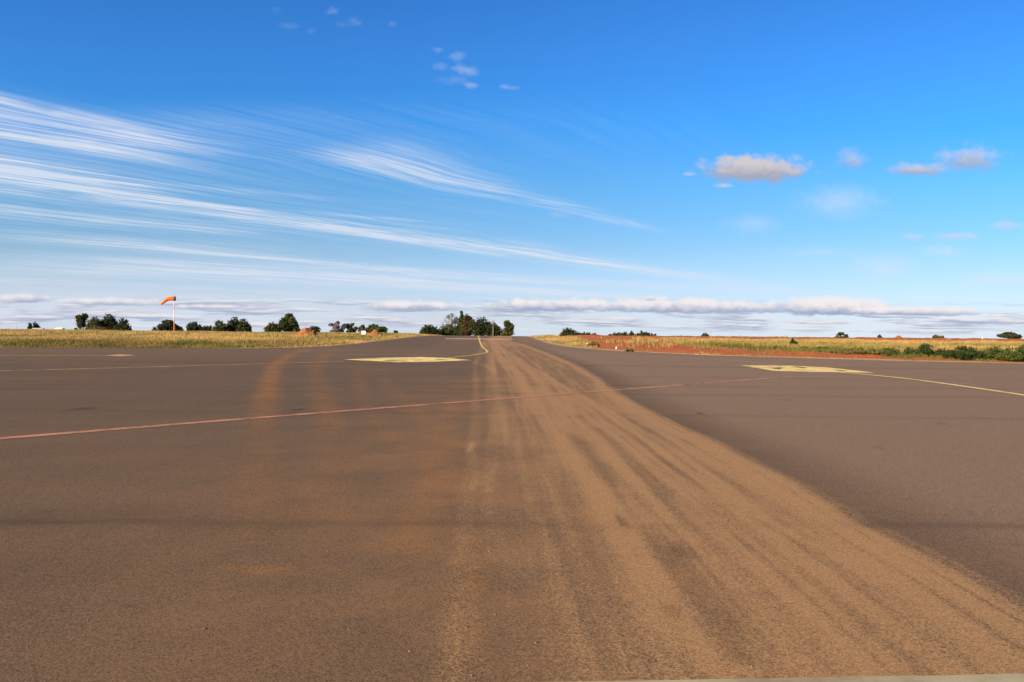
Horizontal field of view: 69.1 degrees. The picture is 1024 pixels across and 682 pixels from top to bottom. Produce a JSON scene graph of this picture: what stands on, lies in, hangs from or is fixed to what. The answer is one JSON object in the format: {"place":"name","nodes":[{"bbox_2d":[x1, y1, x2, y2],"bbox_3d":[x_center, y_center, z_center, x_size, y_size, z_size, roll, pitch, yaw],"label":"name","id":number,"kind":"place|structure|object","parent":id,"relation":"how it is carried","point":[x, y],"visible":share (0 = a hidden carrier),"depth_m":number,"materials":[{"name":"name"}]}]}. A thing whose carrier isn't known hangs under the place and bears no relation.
{"place":"outdoors","nodes":[
{"label":"outdoors","id":0,"kind":"place"},
{"bbox_2d":[0,334,1023,362],"bbox_3d":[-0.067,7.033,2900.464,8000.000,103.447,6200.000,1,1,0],"label":"ground","id":1,"kind":"structure","parent":0,"point":[683,349],"depth_m":50.07,"materials":[{"name":"soil"}]},
{"bbox_2d":[32,321,40,327],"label":"young tree","id":2,"kind":"object","parent":1,"relation":"on","point":[35,325],"visible":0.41,"depth_m":231.52,"materials":[{"name":"green plant"}]},
{"bbox_2d":[74,313,88,329],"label":"gum tree","id":3,"kind":"object","parent":1,"relation":"on","point":[81,320],"visible":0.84,"depth_m":174.30,"materials":[{"name":"green plant"}]},
{"bbox_2d":[79,326,109,329],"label":"brush heap","id":4,"kind":"object","parent":1,"relation":"on","point":[96,328],"visible":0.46,"depth_m":117.59,"materials":[{"name":"green plant"}]},
{"bbox_2d":[85,316,104,329],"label":"round tree","id":5,"kind":"object","parent":1,"relation":"on","point":[94,322],"visible":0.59,"depth_m":169.27,"materials":[{"name":"green plant"}]},
{"bbox_2d":[99,313,117,329],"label":"round tree","id":6,"kind":"object","parent":1,"relation":"on","point":[110,322],"visible":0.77,"depth_m":171.06,"materials":[{"name":"green plant"}]},
{"bbox_2d":[113,318,131,330],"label":"round tree","id":7,"kind":"object","parent":1,"relation":"on","point":[122,324],"visible":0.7,"depth_m":167.37,"materials":[{"name":"green plant"}]},
{"bbox_2d":[160,296,175,330],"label":"windsock","id":8,"kind":"object","parent":1,"relation":"on","point":[173,298],"visible":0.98,"depth_m":94.88,"materials":[{"name":"orange fabric"}]},
{"bbox_2d":[156,319,183,330],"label":"spreading tree","id":9,"kind":"object","parent":1,"relation":"on","point":[167,325],"visible":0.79,"depth_m":176.65,"materials":[{"name":"green plant"}]},
{"bbox_2d":[186,321,201,330],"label":"spreading tree","id":10,"kind":"object","parent":1,"relation":"on","point":[192,326],"visible":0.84,"depth_m":179.49,"materials":[{"name":"green plant"}]},
{"bbox_2d":[199,325,211,330],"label":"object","id":11,"kind":"object","parent":1,"relation":"on","point":[207,328],"visible":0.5,"depth_m":184.70,"materials":[{"name":"green plant"}]},
{"bbox_2d":[0,328,433,347],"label":"dry grass","id":12,"kind":"structure","parent":1,"relation":"on","point":[76,338],"depth_m":58.04,"materials":[{"name":"yellow plant"}]},
{"bbox_2d":[211,319,231,331],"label":"spreading tree","id":13,"kind":"object","parent":1,"relation":"on","point":[221,326],"visible":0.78,"depth_m":181.22,"materials":[{"name":"green plant"}]},
{"bbox_2d":[227,317,240,331],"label":"spreading tree","id":14,"kind":"object","parent":1,"relation":"on","point":[234,323],"visible":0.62,"depth_m":184.19,"materials":[{"name":"green plant"}]},
{"bbox_2d":[235,318,251,331],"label":"spreading tree","id":15,"kind":"object","parent":1,"relation":"on","point":[244,326],"visible":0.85,"depth_m":179.34,"materials":[{"name":"green plant"}]},
{"bbox_2d":[263,322,282,331],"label":"spreading bush","id":16,"kind":"object","parent":1,"relation":"on","point":[273,327],"visible":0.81,"depth_m":159.12,"materials":[{"name":"green plant"}]},
{"bbox_2d":[278,313,300,331],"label":"round tree","id":17,"kind":"object","parent":1,"relation":"on","point":[288,322],"visible":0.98,"depth_m":160.98,"materials":[{"name":"green plant"}]},
{"bbox_2d":[293,328,317,336],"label":"dirt mound","id":18,"kind":"object","parent":1,"relation":"on","point":[307,331],"visible":0.47,"depth_m":79.28,"materials":[{"name":"orange soil"}]},
{"bbox_2d":[309,326,320,332],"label":"round bush","id":19,"kind":"object","parent":1,"relation":"on","point":[316,328],"visible":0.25,"depth_m":114.84,"materials":[{"name":"green plant"}]},
{"bbox_2d":[328,321,345,332],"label":"mauve tree","id":20,"kind":"object","parent":1,"relation":"on","point":[336,328],"visible":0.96,"depth_m":164.39,"materials":[{"name":"grey plant"}]},
{"bbox_2d":[344,322,357,331],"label":"grey gum tree","id":21,"kind":"object","parent":1,"relation":"on","point":[351,325],"visible":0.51,"depth_m":167.59,"materials":[{"name":"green plant"}]},
{"bbox_2d":[348,326,355,332],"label":"round bush","id":22,"kind":"object","parent":1,"relation":"on","point":[350,329],"visible":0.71,"depth_m":149.60,"materials":[{"name":"green plant"}]},
{"bbox_2d":[358,325,364,332],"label":"gum tree","id":23,"kind":"object","parent":1,"relation":"on","point":[361,327],"visible":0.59,"depth_m":164.71,"materials":[{"name":"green plant"}]},
{"bbox_2d":[365,330,380,336],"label":"dirt mound","id":24,"kind":"object","parent":1,"relation":"on","point":[374,332],"visible":0.4,"depth_m":89.55,"materials":[{"name":"orange soil"}]},
{"bbox_2d":[363,324,387,332],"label":"spreading tree","id":25,"kind":"object","parent":1,"relation":"on","point":[372,327],"visible":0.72,"depth_m":159.13,"materials":[{"name":"green plant"}]},
{"bbox_2d":[419,324,439,334],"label":"round tree","id":26,"kind":"object","parent":1,"relation":"on","point":[428,329],"visible":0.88,"depth_m":164.19,"materials":[{"name":"green plant"}]},
{"bbox_2d":[438,323,460,335],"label":"round tree","id":27,"kind":"object","parent":1,"relation":"on","point":[448,329],"visible":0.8,"depth_m":168.24,"materials":[{"name":"green plant"}]},
{"bbox_2d":[442,313,457,327],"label":"leafless tree","id":28,"kind":"object","parent":1,"relation":"on","point":[455,319],"visible":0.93,"depth_m":171.21,"materials":[{"name":"grey plant"}]},
{"bbox_2d":[456,310,463,335],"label":"pointed tree","id":29,"kind":"object","parent":1,"relation":"on","point":[459,321],"visible":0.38,"depth_m":169.58,"materials":[{"name":"green plant"}]},
{"bbox_2d":[459,313,474,335],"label":"rusty tree","id":30,"kind":"object","parent":1,"relation":"on","point":[465,323],"visible":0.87,"depth_m":166.05,"materials":[{"name":"brown plant"}]},
{"bbox_2d":[468,317,495,335],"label":"broad tree","id":31,"kind":"object","parent":1,"relation":"on","point":[478,328],"visible":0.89,"depth_m":163.75,"materials":[{"name":"green plant"}]},
{"bbox_2d":[486,323,502,335],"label":"round tree","id":32,"kind":"object","parent":1,"relation":"on","point":[496,330],"visible":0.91,"depth_m":163.34,"materials":[{"name":"green plant"}]},
{"bbox_2d":[500,320,514,335],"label":"olive tree","id":33,"kind":"object","parent":1,"relation":"on","point":[508,329],"visible":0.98,"depth_m":154.26,"materials":[{"name":"green plant"}]},
{"bbox_2d":[0,335,1023,681],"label":"apron","id":34,"kind":"object","parent":1,"relation":"on","point":[842,525],"visible":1,"depth_m":6.36,"materials":[{"name":"grey asphalt"}]},
{"bbox_2d":[45,355,104,355],"bbox_3d":[-23.146,0.695,35.861,6.846,0.016,0.514,0,1,-10],"label":"painted line","id":35,"kind":"object","parent":34,"relation":"on","point":[74,355],"visible":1,"depth_m":36.13,"materials":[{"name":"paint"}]},
{"bbox_2d":[105,354,132,355],"bbox_3d":[-19.414,0.702,36.732,2.300,0.020,1.228,1,1,36],"label":"stand marking","id":36,"kind":"object","parent":34,"relation":"on","point":[119,355],"visible":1,"depth_m":36.51,"materials":[{"name":"paint"}]},
{"bbox_2d":[5,361,343,370],"bbox_3d":[-13.350,0.961,28.322,15.181,0.064,0.500,0,1,-40],"label":"painted line","id":37,"kind":"object","parent":34,"relation":"on","point":[166,366],"visible":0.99,"depth_m":28.25,"materials":[{"name":"paint"}]},
{"bbox_2d":[0,376,793,438],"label":"painted line","id":38,"kind":"object","parent":34,"relation":"on","point":[22,436],"visible":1,"depth_m":13.70,"materials":[{"name":"red paint"}]},
{"bbox_2d":[344,357,464,361],"bbox_3d":[-4.640,0.879,35.423,4.528,0.044,4.741,1,1,35],"label":"stand marking","id":39,"kind":"object","parent":34,"relation":"on","point":[415,359],"visible":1,"depth_m":35.23,"materials":[{"name":"yellow paint"}]},
{"bbox_2d":[448,336,487,357],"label":"painted line","id":40,"kind":"object","parent":34,"relation":"on","point":[486,350],"visible":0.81,"depth_m":49.02,"materials":[{"name":"yellow paint"}]},
{"bbox_2d":[446,338,509,339],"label":"painted line","id":41,"kind":"object","parent":34,"relation":"on","point":[469,338],"visible":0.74,"depth_m":81.14,"materials":[{"name":"paint"}]},
{"bbox_2d":[503,349,776,364],"bbox_3d":[5.816,0.800,42.643,2.538,0.164,21.742,0,1,-41],"label":"painted line","id":42,"kind":"object","parent":34,"relation":"on","point":[655,356],"visible":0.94,"depth_m":41.03,"materials":[{"name":"white paint"}]},
{"bbox_2d":[575,673,1023,681],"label":"kerb strip","id":43,"kind":"object","parent":34,"relation":"on","point":[983,678],"visible":1,"depth_m":3.39,"materials":[{"name":"concrete"}]},
{"bbox_2d":[741,365,873,372],"bbox_3d":[12.015,1.144,30.834,3.839,0.034,4.582,1,1,0],"label":"stand marking","id":44,"kind":"object","parent":34,"relation":"on","point":[797,368],"visible":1,"depth_m":30.65,"materials":[{"name":"yellow paint"}]},
{"bbox_2d":[794,376,1000,380],"bbox_3d":[14.700,1.300,25.151,10.002,0.012,0.570,1,1,12],"label":"painted line","id":45,"kind":"object","parent":34,"relation":"on","point":[874,377],"visible":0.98,"depth_m":25.72,"materials":[{"name":"white paint"}]},
{"bbox_2d":[842,372,1023,394],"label":"painted line","id":46,"kind":"object","parent":34,"relation":"on","point":[946,383],"visible":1,"depth_m":22.81,"materials":[{"name":"yellow paint"}]},
{"bbox_2d":[559,327,578,335],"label":"round tree","id":47,"kind":"object","parent":1,"relation":"on","point":[567,331],"visible":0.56,"depth_m":199.28,"materials":[{"name":"green plant"}]},
{"bbox_2d":[587,341,599,346],"bbox_3d":[6.142,0.244,55.838,1.000,0.481,0.958,1,1,0],"label":"weed shrub","id":48,"kind":"object","parent":1,"relation":"on","point":[593,343],"visible":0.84,"depth_m":55.86,"materials":[{"name":"green plant"}]},
{"bbox_2d":[615,331,627,335],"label":"distant tree","id":49,"kind":"object","parent":1,"relation":"on","point":[622,334],"visible":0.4,"depth_m":419.33,"materials":[{"name":"green plant"}]},
{"bbox_2d":[639,330,646,335],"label":"distant tree","id":50,"kind":"object","parent":1,"relation":"on","point":[642,333],"visible":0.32,"depth_m":419.15,"materials":[{"name":"green plant"}]},
{"bbox_2d":[531,334,1023,361],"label":"verge grass","id":51,"kind":"structure","parent":1,"relation":"on","point":[782,343],"depth_m":57.50,"materials":[{"name":"yellow plant"}]},
{"bbox_2d":[789,338,798,345],"bbox_3d":[20.652,0.181,54.483,0.700,0.809,0.696,1,1,0],"label":"weed shrub","id":52,"kind":"object","parent":1,"relation":"on","point":[793,342],"visible":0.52,"depth_m":54.36,"materials":[{"name":"green plant"}]},
{"bbox_2d":[834,332,843,337],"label":"wispy tree","id":53,"kind":"object","parent":1,"relation":"on","point":[839,334],"visible":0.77,"depth_m":169.68,"materials":[{"name":"green plant"}]},
{"bbox_2d":[824,347,885,353],"bbox_3d":[20.085,0.542,43.266,3.170,0.451,2.831,1,1,0],"label":"weed shrub","id":54,"kind":"object","parent":1,"relation":"on","point":[852,350],"visible":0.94,"depth_m":42.77,"materials":[{"name":"green plant"}]},
{"bbox_2d":[866,348,921,355],"bbox_3d":[22.065,0.620,43.135,2.700,0.520,2.477,1,1,0],"label":"weed shrub","id":55,"kind":"object","parent":1,"relation":"on","point":[893,351],"visible":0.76,"depth_m":42.54,"materials":[{"name":"green plant"}]},
{"bbox_2d":[904,342,946,356],"bbox_3d":[23.795,0.533,42.698,2.282,0.965,1.878,1,1,16],"label":"weed shrub","id":56,"kind":"object","parent":1,"relation":"on","point":[926,349],"visible":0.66,"depth_m":42.34,"materials":[{"name":"green plant"}]},
{"bbox_2d":[932,334,943,337],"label":"tree","id":57,"kind":"object","parent":1,"relation":"on","point":[937,336],"visible":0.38,"depth_m":159.62,"materials":[{"name":"green plant"}]},
{"bbox_2d":[941,345,985,359],"bbox_3d":[24.710,0.644,40.565,2.230,0.832,1.869,1,1,0],"label":"weed shrub","id":58,"kind":"object","parent":1,"relation":"on","point":[964,352],"visible":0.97,"depth_m":40.34,"materials":[{"name":"green plant"}]},
{"bbox_2d":[978,345,1009,359],"bbox_3d":[26.073,0.626,40.134,1.618,0.827,1.371,0,1,-23],"label":"weed shrub","id":59,"kind":"object","parent":1,"relation":"on","point":[994,352],"visible":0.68,"depth_m":39.88,"materials":[{"name":"green plant"}]},
{"bbox_2d":[996,331,1022,338],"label":"umbrella tree","id":60,"kind":"object","parent":1,"relation":"on","point":[1010,335],"visible":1,"depth_m":163.77,"materials":[{"name":"green plant"}]},
{"bbox_2d":[996,343,1023,360],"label":"weed shrub","id":61,"kind":"object","parent":1,"relation":"on","point":[1011,355],"visible":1,"depth_m":38.76,"materials":[{"name":"green plant"}]},
{"bbox_2d":[0,0,1023,338],"label":"sky","id":62,"kind":"structure","parent":0,"point":[762,168],"materials":[{"name":"blue"}]}
]}

